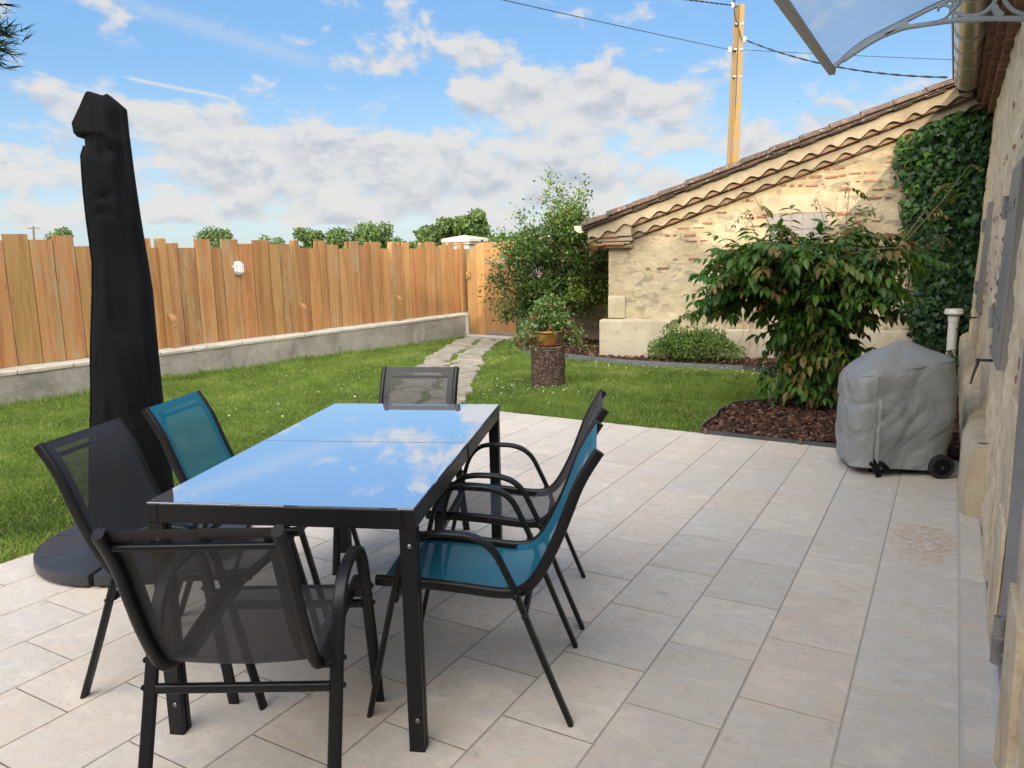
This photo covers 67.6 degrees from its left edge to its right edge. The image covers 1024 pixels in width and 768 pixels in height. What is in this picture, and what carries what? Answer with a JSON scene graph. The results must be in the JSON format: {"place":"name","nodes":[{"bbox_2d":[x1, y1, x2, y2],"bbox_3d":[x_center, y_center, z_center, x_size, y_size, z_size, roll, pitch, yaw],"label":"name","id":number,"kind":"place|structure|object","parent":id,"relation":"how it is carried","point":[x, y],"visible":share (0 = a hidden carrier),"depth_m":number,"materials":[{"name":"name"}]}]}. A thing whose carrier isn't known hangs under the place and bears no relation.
{"place":"outdoors","nodes":[
{"label":"outdoors","id":0,"kind":"place"},
{"bbox_2d":[441,235,487,333],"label":"gate pillar","id":1,"kind":"structure","parent":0,"point":[469,242],"depth_m":14.96,"materials":[{"name":"stone"}]},
{"bbox_2d":[0,0,954,255],"label":"sky","id":2,"kind":"structure","parent":0,"point":[248,118],"materials":[{"name":"blue"}]},
{"bbox_2d":[0,299,986,586],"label":"lawn","id":3,"kind":"structure","parent":0,"point":[472,397],"depth_m":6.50,"materials":[{"name":"plant"}]},
{"bbox_2d":[0,1,36,72],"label":"dark conifer","id":4,"kind":"object","parent":3,"relation":"on","point":[6,35],"visible":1,"depth_m":3.93,"materials":[{"name":"green plant"}]},
{"bbox_2d":[0,334,464,409],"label":"weeds","id":5,"kind":"object","parent":3,"relation":"on","point":[192,374],"visible":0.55,"depth_m":9.88,"materials":[{"name":"green plant"}]},
{"bbox_2d":[0,313,466,404],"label":"wall","id":6,"kind":"structure","parent":3,"relation":"on","point":[52,379],"depth_m":10.43,"materials":[{"name":"concrete"}]},
{"bbox_2d":[0,234,468,367],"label":"wooden fence","id":7,"kind":"object","parent":6,"relation":"on","point":[203,292],"visible":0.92,"depth_m":10.40,"materials":[{"name":"brown wood"}]},
{"bbox_2d":[232,261,243,274],"bbox_3d":[-3.721,-1.577,10.409,0.110,0.192,0.153,4,11,29],"label":"bulkhead lamp","id":8,"kind":"object","parent":7,"relation":"attached to","point":[238,266],"visible":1,"depth_m":10.39,"materials":[{"name":"white plastic"}]},
{"bbox_2d":[415,364,441,366],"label":"flagstone","id":9,"kind":"object","parent":3,"relation":"on","point":[425,365],"visible":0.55,"depth_m":10.23,"materials":[{"name":"stone"}]},
{"bbox_2d":[424,360,446,362],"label":"flagstone","id":10,"kind":"object","parent":3,"relation":"on","point":[425,361],"visible":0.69,"depth_m":10.82,"materials":[{"name":"stone"}]},
{"bbox_2d":[424,361,450,365],"bbox_3d":[-1.015,-0.263,10.513,0.375,0.051,0.317,-5,10,-20],"label":"flagstone","id":11,"kind":"object","parent":3,"relation":"on","point":[440,363],"visible":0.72,"depth_m":10.49,"materials":[{"name":"stone"}]},
{"bbox_2d":[425,358,450,360],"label":"flagstone","id":12,"kind":"object","parent":3,"relation":"on","point":[448,359],"visible":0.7,"depth_m":11.02,"materials":[{"name":"stone"}]},
{"bbox_2d":[425,356,452,358],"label":"flagstone","id":13,"kind":"object","parent":3,"relation":"on","point":[438,357],"visible":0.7,"depth_m":11.27,"materials":[{"name":"stone"}]},
{"bbox_2d":[429,354,452,355],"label":"flagstone","id":14,"kind":"object","parent":3,"relation":"on","point":[441,355],"visible":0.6,"depth_m":11.52,"materials":[{"name":"stone"}]},
{"bbox_2d":[433,352,453,354],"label":"flagstone","id":15,"kind":"object","parent":3,"relation":"on","point":[443,353],"visible":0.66,"depth_m":11.79,"materials":[{"name":"stone"}]},
{"bbox_2d":[437,351,460,353],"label":"flagstone","id":16,"kind":"object","parent":3,"relation":"on","point":[454,352],"visible":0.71,"depth_m":12.01,"materials":[{"name":"stone"}]},
{"bbox_2d":[439,349,460,350],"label":"flagstone","id":17,"kind":"object","parent":3,"relation":"on","point":[449,349],"visible":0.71,"depth_m":12.27,"materials":[{"name":"stone"}]},
{"bbox_2d":[445,344,462,346],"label":"flagstone","id":18,"kind":"object","parent":3,"relation":"on","point":[448,345],"visible":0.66,"depth_m":12.93,"materials":[{"name":"stone"}]},
{"bbox_2d":[443,346,469,349],"bbox_3d":[-0.922,-0.585,12.669,0.410,0.051,0.381,4,11,29],"label":"flagstone","id":19,"kind":"object","parent":3,"relation":"on","point":[462,347],"visible":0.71,"depth_m":12.62,"materials":[{"name":"stone"}]},
{"bbox_2d":[451,342,470,344],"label":"flagstone","id":20,"kind":"object","parent":3,"relation":"on","point":[460,343],"visible":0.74,"depth_m":13.41,"materials":[{"name":"stone"}]},
{"bbox_2d":[451,359,471,363],"bbox_3d":[-0.750,-0.303,10.759,0.323,0.050,0.238,4,11,29],"label":"flagstone","id":21,"kind":"object","parent":3,"relation":"on","point":[455,361],"visible":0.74,"depth_m":10.74,"materials":[{"name":"stone"}]},
{"bbox_2d":[457,394,466,401],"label":"flagstone","id":22,"kind":"object","parent":3,"relation":"on","point":[461,397],"visible":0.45,"depth_m":7.75,"materials":[{"name":"stone"}]},
{"bbox_2d":[453,343,471,345],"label":"flagstone","id":23,"kind":"object","parent":3,"relation":"on","point":[468,344],"visible":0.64,"depth_m":13.12,"materials":[{"name":"stone"}]},
{"bbox_2d":[449,364,477,366],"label":"flagstone","id":24,"kind":"object","parent":3,"relation":"on","point":[465,365],"visible":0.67,"depth_m":10.22,"materials":[{"name":"stone"}]},
{"bbox_2d":[458,383,468,386],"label":"flagstone","id":25,"kind":"object","parent":3,"relation":"on","point":[463,385],"visible":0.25,"depth_m":8.53,"materials":[{"name":"stone"}]},
{"bbox_2d":[453,339,474,341],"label":"flagstone","id":26,"kind":"object","parent":3,"relation":"on","point":[463,340],"visible":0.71,"depth_m":13.89,"materials":[{"name":"stone"}]},
{"bbox_2d":[457,386,472,392],"bbox_3d":[-0.546,0.060,8.367,0.387,0.051,0.244,4,11,29],"label":"flagstone","id":27,"kind":"object","parent":3,"relation":"on","point":[468,388],"visible":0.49,"depth_m":8.25,"materials":[{"name":"stone"}]},
{"bbox_2d":[458,380,472,383],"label":"flagstone","id":28,"kind":"object","parent":3,"relation":"on","point":[464,381],"visible":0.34,"depth_m":8.77,"materials":[{"name":"stone"}]},
{"bbox_2d":[455,340,475,343],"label":"flagstone","id":29,"kind":"object","parent":3,"relation":"on","point":[472,341],"visible":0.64,"depth_m":13.64,"materials":[{"name":"stone"}]},
{"bbox_2d":[459,370,472,372],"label":"flagstone","id":30,"kind":"object","parent":3,"relation":"on","point":[462,371],"visible":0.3,"depth_m":9.65,"materials":[{"name":"stone"}]},
{"bbox_2d":[458,376,474,380],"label":"flagstone","id":31,"kind":"object","parent":3,"relation":"on","point":[472,378],"visible":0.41,"depth_m":9.02,"materials":[{"name":"stone"}]},
{"bbox_2d":[457,353,478,355],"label":"flagstone","id":32,"kind":"object","parent":3,"relation":"on","point":[458,354],"visible":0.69,"depth_m":11.69,"materials":[{"name":"stone"}]},
{"bbox_2d":[459,372,477,376],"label":"flagstone","id":33,"kind":"object","parent":3,"relation":"on","point":[473,374],"visible":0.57,"depth_m":9.39,"materials":[{"name":"stone"}]},
{"bbox_2d":[456,356,480,359],"bbox_3d":[-0.630,-0.373,11.222,0.372,0.050,0.251,-1,10,3],"label":"flagstone","id":34,"kind":"object","parent":3,"relation":"on","point":[461,357],"visible":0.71,"depth_m":11.19,"materials":[{"name":"stone"}]},
{"bbox_2d":[459,366,480,371],"bbox_3d":[-0.579,-0.180,9.916,0.346,0.050,0.315,-2,10,-3],"label":"flagstone","id":35,"kind":"object","parent":3,"relation":"on","point":[475,369],"visible":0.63,"depth_m":9.88,"materials":[{"name":"stone"}]},
{"bbox_2d":[457,357,482,360],"bbox_3d":[-0.553,-0.346,11.029,0.406,0.050,0.278,4,11,29],"label":"flagstone","id":36,"kind":"object","parent":3,"relation":"on","point":[477,359],"visible":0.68,"depth_m":10.95,"materials":[{"name":"stone"}]},
{"bbox_2d":[458,361,484,365],"bbox_3d":[-0.546,-0.272,10.534,0.403,0.050,0.260,-7,11,-31],"label":"flagstone","id":37,"kind":"object","parent":3,"relation":"on","point":[477,362],"visible":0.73,"depth_m":10.51,"materials":[{"name":"stone"}]},
{"bbox_2d":[460,353,484,356],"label":"flagstone","id":38,"kind":"object","parent":3,"relation":"on","point":[481,354],"visible":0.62,"depth_m":11.49,"materials":[{"name":"stone"}]},
{"bbox_2d":[463,337,482,339],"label":"flagstone","id":39,"kind":"object","parent":3,"relation":"on","point":[478,338],"visible":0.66,"depth_m":14.14,"materials":[{"name":"stone"}]},
{"bbox_2d":[463,351,484,353],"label":"flagstone","id":40,"kind":"object","parent":3,"relation":"on","point":[479,352],"visible":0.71,"depth_m":11.90,"materials":[{"name":"stone"}]},
{"bbox_2d":[466,349,487,351],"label":"flagstone","id":41,"kind":"object","parent":3,"relation":"on","point":[485,350],"visible":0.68,"depth_m":12.18,"materials":[{"name":"stone"}]},
{"bbox_2d":[470,347,490,350],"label":"flagstone","id":42,"kind":"object","parent":3,"relation":"on","point":[488,348],"visible":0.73,"depth_m":12.45,"materials":[{"name":"stone"}]},
{"bbox_2d":[469,345,493,347],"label":"flagstone","id":43,"kind":"object","parent":3,"relation":"on","point":[489,346],"visible":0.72,"depth_m":12.82,"materials":[{"name":"stone"}]},
{"bbox_2d":[477,343,496,345],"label":"flagstone","id":44,"kind":"object","parent":3,"relation":"on","point":[493,344],"visible":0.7,"depth_m":13.19,"materials":[{"name":"stone"}]},
{"bbox_2d":[480,340,499,342],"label":"flagstone","id":45,"kind":"object","parent":3,"relation":"on","point":[490,341],"visible":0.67,"depth_m":13.60,"materials":[{"name":"stone"}]},
{"bbox_2d":[465,334,518,339],"bbox_3d":[-0.403,-0.884,14.407,1.150,0.050,0.360,6,12,35],"label":"threshold","id":46,"kind":"object","parent":3,"relation":"on","point":[491,336],"visible":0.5,"depth_m":14.27,"materials":[{"name":"white stone"}]},
{"bbox_2d":[466,241,517,336],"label":"garden gate","id":47,"kind":"structure","parent":46,"relation":"on","point":[480,321],"depth_m":14.40,"materials":[{"name":"brown wood"}]},
{"bbox_2d":[221,357,777,431],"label":"daisies","id":48,"kind":"object","parent":3,"relation":"on","point":[529,380],"visible":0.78,"depth_m":8.79,"materials":[{"name":"white plant"}]},
{"bbox_2d":[525,233,551,279],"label":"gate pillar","id":49,"kind":"structure","parent":3,"relation":"on","point":[538,275],"depth_m":13.83,"materials":[{"name":"stone"}]},
{"bbox_2d":[472,164,608,344],"bbox_3d":[0.716,-2.052,12.658,2.646,3.242,1.807,-4,10,-16],"label":"rose shrub","id":50,"kind":"object","parent":3,"relation":"on","point":[558,259],"visible":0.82,"depth_m":12.35,"materials":[{"name":"green plant"}]},
{"bbox_2d":[531,344,565,387],"bbox_3d":[0.407,-0.206,8.562,0.387,0.452,0.398,4,11,29],"label":"tree stump","id":51,"kind":"object","parent":3,"relation":"on","point":[548,366],"visible":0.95,"depth_m":8.41,"materials":[{"name":"brown wood"}]},
{"bbox_2d":[534,342,561,346],"bbox_3d":[0.404,-0.440,8.520,0.316,0.024,0.316,4,11,29],"label":"saucer","id":52,"kind":"object","parent":51,"relation":"on","point":[556,344],"visible":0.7,"depth_m":8.42,"materials":[{"name":"ceramic"}]},
{"bbox_2d":[532,329,563,344],"bbox_3d":[0.402,-0.519,8.507,0.356,0.160,0.356,4,11,29],"label":"flower pot","id":53,"kind":"object","parent":52,"relation":"on","point":[547,338],"visible":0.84,"depth_m":8.39,"materials":[{"name":"ceramic"}]},
{"bbox_2d":[505,288,596,356],"bbox_3d":[0.382,-0.684,8.484,0.989,0.761,0.619,-4,10,-16],"label":"fuchsia plant","id":54,"kind":"object","parent":53,"relation":"in","point":[549,312],"visible":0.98,"depth_m":8.38,"materials":[{"name":"green plant"}]},
{"bbox_2d":[526,306,608,339],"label":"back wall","id":55,"kind":"structure","parent":3,"relation":"on","point":[599,312],"depth_m":13.41,"materials":[{"name":"stone"}]},
{"bbox_2d":[541,243,608,305],"bbox_3d":[1.525,-1.885,13.175,2.305,1.086,0.025,4,11,29],"label":"board fence","id":56,"kind":"object","parent":55,"relation":"on","point":[595,248],"visible":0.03,"depth_m":13.18,"materials":[{"name":"brown wood"}]},
{"bbox_2d":[522,348,742,370],"bbox_3d":[1.391,-0.328,10.684,3.764,0.124,0.378,8,13,43],"label":"lawn edging","id":57,"kind":"object","parent":3,"relation":"on","point":[653,363],"visible":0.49,"depth_m":10.09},
{"bbox_2d":[727,0,745,164],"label":"utility pole","id":58,"kind":"object","parent":3,"relation":"on","point":[734,123],"visible":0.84,"depth_m":14.99,"materials":[{"name":"wood"}]},
{"bbox_2d":[503,0,728,49],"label":"telephone wire","id":59,"kind":"object","parent":58,"relation":"attached to","point":[608,23],"visible":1,"depth_m":11.40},
{"bbox_2d":[689,0,732,5],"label":"power cable","id":60,"kind":"object","parent":58,"relation":"attached to","point":[711,2],"visible":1,"depth_m":13.74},
{"bbox_2d":[745,40,947,77],"bbox_3d":[5.481,-5.616,13.092,0.028,1.609,4.328,-6,11,-25],"label":"power cable","id":61,"kind":"object","parent":58,"relation":"attached to","point":[851,68],"visible":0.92,"depth_m":12.63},
{"bbox_2d":[750,50,951,59],"bbox_3d":[6.652,-5.782,13.472,5.466,1.115,0.010,5,12,35],"label":"telephone wire","id":62,"kind":"object","parent":58,"relation":"attached to","point":[856,55],"visible":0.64,"depth_m":13.64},
{"bbox_2d":[700,366,795,428],"bbox_3d":[2.593,0.112,7.637,0.870,0.174,3.777,3,10,22],"label":"lawn edging","id":63,"kind":"object","parent":3,"relation":"on","point":[710,418],"visible":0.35,"depth_m":7.07,"materials":[{"name":"plastic"}]},
{"bbox_2d":[574,77,981,358],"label":"shed","id":64,"kind":"structure","parent":3,"relation":"on","point":[658,243],"depth_m":10.19,"materials":[{"name":"stone"}]},
{"bbox_2d":[889,109,993,371],"bbox_3d":[5.014,-1.683,9.029,1.185,3.207,1.808,4,11,29],"label":"ivy","id":65,"kind":"object","parent":64,"relation":"attached to","point":[953,287],"visible":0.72,"depth_m":9.46,"materials":[{"name":"green plant"}]},
{"bbox_2d":[959,0,1023,767],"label":"house","id":66,"kind":"structure","parent":3,"relation":"on","point":[996,326],"depth_m":3.45,"materials":[{"name":"stone"}]},
{"bbox_2d":[773,0,1023,74],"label":"door canopy","id":67,"kind":"object","parent":66,"relation":"attached to","point":[787,8],"visible":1,"depth_m":3.57,"materials":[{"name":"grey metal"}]},
{"bbox_2d":[951,0,991,90],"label":"roof gutter","id":68,"kind":"object","parent":66,"relation":"attached to","point":[969,43],"visible":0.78,"depth_m":6.75,"materials":[{"name":"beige metal"}]},
{"bbox_2d":[989,503,1006,648],"bbox_3d":[1.813,0.702,2.703,0.180,0.480,0.296,4,11,29],"label":"door stone","id":69,"kind":"structure","parent":66,"relation":"in","point":[999,552],"depth_m":2.67,"materials":[{"name":"beige stone"}]},
{"bbox_2d":[1001,396,1018,524],"bbox_3d":[1.810,0.266,2.626,0.180,0.400,0.284,4,11,29],"label":"door stone","id":70,"kind":"structure","parent":66,"relation":"in","point":[1013,409],"depth_m":2.62,"materials":[{"name":"beige stone"}]},
{"bbox_2d":[996,583,1023,767],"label":"door stone","id":71,"kind":"structure","parent":66,"relation":"in","point":[1013,653],"depth_m":1.97,"materials":[{"name":"beige stone"}]},
{"bbox_2d":[998,345,1023,683],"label":"door","id":72,"kind":"structure","parent":66,"relation":"in","point":[1017,482],"depth_m":2.39,"materials":[{"name":"beige paint"}]},
{"bbox_2d":[1016,502,1023,596],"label":"door stone","id":73,"kind":"structure","parent":66,"relation":"in","point":[1020,569],"depth_m":2.08,"materials":[{"name":"beige stone"}]},
{"bbox_2d":[1017,324,1023,396],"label":"door stone","id":74,"kind":"structure","parent":66,"relation":"in","point":[1023,324],"depth_m":2.69,"materials":[{"name":"beige stone"}]},
{"bbox_2d":[0,411,996,767],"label":"patio","id":75,"kind":"structure","parent":0,"point":[746,603],"depth_m":2.81,"materials":[{"name":"tile"}]},
{"bbox_2d":[33,91,252,586],"bbox_3d":[-1.868,-0.273,3.701,1.000,2.236,1.000,4,11,29],"label":"parasol","id":76,"kind":"object","parent":75,"relation":"on","point":[125,377],"visible":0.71,"depth_m":3.73,"materials":[{"name":"black fabric"}]},
{"bbox_2d":[33,417,307,710],"bbox_3d":[-1.140,0.582,2.679,0.744,0.862,0.525,0,10,8],"label":"garden chair","id":77,"kind":"object","parent":75,"relation":"on","point":[101,474],"visible":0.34,"depth_m":2.62,"materials":[{"name":"grey fabric"}]},
{"bbox_2d":[90,524,384,767],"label":"garden chair","id":78,"kind":"object","parent":75,"relation":"on","point":[225,598],"visible":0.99,"depth_m":1.81,"materials":[{"name":"grey fabric"}]},
{"bbox_2d":[141,390,360,584],"bbox_3d":[-1.070,0.484,3.250,0.744,0.862,0.525,0,10,7],"label":"garden chair","id":79,"kind":"object","parent":75,"relation":"on","point":[189,432],"visible":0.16,"depth_m":3.20,"materials":[{"name":"teal fabric"}]},
{"bbox_2d":[146,403,502,752],"bbox_3d":[-0.553,0.583,2.949,0.808,0.740,1.504,0,10,8],"label":"dining table","id":80,"kind":"object","parent":75,"relation":"on","point":[345,467],"visible":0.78,"depth_m":2.38,"materials":[{"name":"black glass"}]},
{"bbox_2d":[332,366,469,574],"bbox_3d":[-0.524,0.390,3.739,0.525,0.862,0.744,0,10,9],"label":"garden chair","id":81,"kind":"object","parent":75,"relation":"on","point":[418,385],"visible":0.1,"depth_m":3.97,"materials":[{"name":"grey fabric"}]},
{"bbox_2d":[367,420,603,727],"bbox_3d":[-0.069,0.582,2.535,0.744,0.862,0.525,0,10,7],"label":"garden chair","id":82,"kind":"object","parent":75,"relation":"on","point":[462,562],"visible":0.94,"depth_m":2.43,"materials":[{"name":"teal fabric"}]},
{"bbox_2d":[422,389,608,629],"bbox_3d":[0.019,0.479,3.135,0.744,0.862,0.525,0,10,6],"label":"garden chair","id":83,"kind":"object","parent":75,"relation":"on","point":[536,506],"visible":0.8,"depth_m":3.10,"materials":[{"name":"black metal"}]},
{"bbox_2d":[700,428,836,447],"bbox_3d":[2.143,0.448,5.628,1.562,0.098,0.032,5,11,32],"label":"lawn edging","id":84,"kind":"object","parent":75,"relation":"on","point":[706,431],"visible":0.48,"depth_m":5.76,"materials":[{"name":"plastic"}]},
{"bbox_2d":[835,339,958,478],"bbox_3d":[2.467,0.133,4.932,0.644,0.839,0.530,0,10,6],"label":"covered barbecue","id":85,"kind":"object","parent":75,"relation":"on","point":[897,405],"visible":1,"depth_m":4.74,"materials":[{"name":"grey fabric"}]},
{"bbox_2d":[957,332,989,517],"bbox_3d":[4.001,0.097,6.566,0.302,0.495,6.040,4,11,29],"label":"stone bench","id":86,"kind":"object","parent":75,"relation":"on","point":[971,480],"visible":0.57,"depth_m":4.26,"materials":[{"name":"beige stone"}]},
{"bbox_2d":[516,336,959,460],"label":"bark mulch","id":87,"kind":"object","parent":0,"point":[803,422],"visible":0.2,"depth_m":6.41,"materials":[{"name":"brown wood"}]},
{"bbox_2d":[645,298,746,362],"bbox_3d":[2.437,-0.720,10.292,1.406,0.892,0.896,4,11,29],"label":"azalea shrub","id":88,"kind":"object","parent":87,"relation":"on","point":[700,341],"visible":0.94,"depth_m":10.16,"materials":[{"name":"green plant"}]},
{"bbox_2d":[662,165,981,409],"bbox_3d":[2.696,-0.746,6.793,2.138,2.303,2.168,7,13,40],"label":"wisteria shrub","id":89,"kind":"object","parent":87,"relation":"on","point":[809,297],"visible":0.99,"depth_m":6.53,"materials":[{"name":"green plant"}]},
{"bbox_2d":[944,308,963,359],"bbox_3d":[5.429,-0.552,9.431,0.216,0.762,0.216,4,11,29],"label":"vent pipe","id":90,"kind":"object","parent":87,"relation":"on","point":[954,314],"visible":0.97,"depth_m":9.37,"materials":[{"name":"white plastic"}]},
{"bbox_3d":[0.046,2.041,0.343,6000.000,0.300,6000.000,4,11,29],"label":"field","id":91,"kind":"structure","parent":0,"visible":0},
{"bbox_2d":[27,226,38,239],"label":"distant pole","id":92,"kind":"object","parent":91,"relation":"on","point":[33,231],"visible":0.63,"depth_m":61.99,"materials":[{"name":"brown wood"}]},
{"bbox_2d":[43,226,78,289],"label":"tree","id":93,"kind":"object","parent":91,"relation":"on","point":[60,231],"visible":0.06,"depth_m":44.95,"materials":[{"name":"green plant"}]},
{"bbox_2d":[193,225,234,247],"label":"tree","id":94,"kind":"object","parent":91,"relation":"on","point":[215,236],"visible":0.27,"depth_m":49.56,"materials":[{"name":"green plant"}]},
{"bbox_2d":[258,234,285,243],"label":"tree","id":95,"kind":"object","parent":91,"relation":"on","point":[279,241],"visible":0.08,"depth_m":59.68,"materials":[{"name":"green plant"}]},
{"bbox_2d":[6,231,596,278],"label":"woodland","id":96,"kind":"object","parent":91,"relation":"on","point":[411,244],"depth_m":106.27,"materials":[{"name":"green plant"}]},
{"bbox_2d":[292,227,324,248],"bbox_3d":[-10.645,-6.142,40.430,2.094,4.263,2.306,-4,10,-18],"label":"tree","id":97,"kind":"object","parent":91,"relation":"on","point":[308,238],"visible":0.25,"depth_m":39.79,"materials":[{"name":"green plant"}]},
{"bbox_2d":[322,226,353,248],"bbox_3d":[-9.192,-6.202,40.657,2.534,4.249,2.824,-9,12,-37],"label":"tree","id":98,"kind":"object","parent":91,"relation":"on","point":[335,236],"visible":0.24,"depth_m":39.74,"materials":[{"name":"green plant"}]},
{"bbox_2d":[351,220,393,248],"bbox_3d":[-7.243,-6.309,40.229,2.852,4.514,2.723,4,11,29],"label":"tree","id":99,"kind":"object","parent":91,"relation":"on","point":[368,233],"visible":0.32,"depth_m":39.49,"materials":[{"name":"green plant"}]},
{"bbox_2d":[388,236,402,245],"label":"tree","id":100,"kind":"object","parent":91,"relation":"on","point":[395,240],"visible":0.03,"depth_m":59.72,"materials":[{"name":"green plant"}]},
{"bbox_2d":[412,217,456,248],"bbox_3d":[-2.888,-4.593,30.539,2.055,4.134,2.004,-1,10,3],"label":"tree","id":101,"kind":"object","parent":91,"relation":"on","point":[437,232],"visible":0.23,"depth_m":29.98,"materials":[{"name":"green plant"}]},
{"bbox_2d":[449,207,495,241],"bbox_3d":[-1.688,-4.691,30.095,2.219,4.421,2.199,4,11,29],"label":"tree","id":102,"kind":"object","parent":91,"relation":"on","point":[474,222],"visible":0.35,"depth_m":29.54,"materials":[{"name":"green plant"}]}
]}

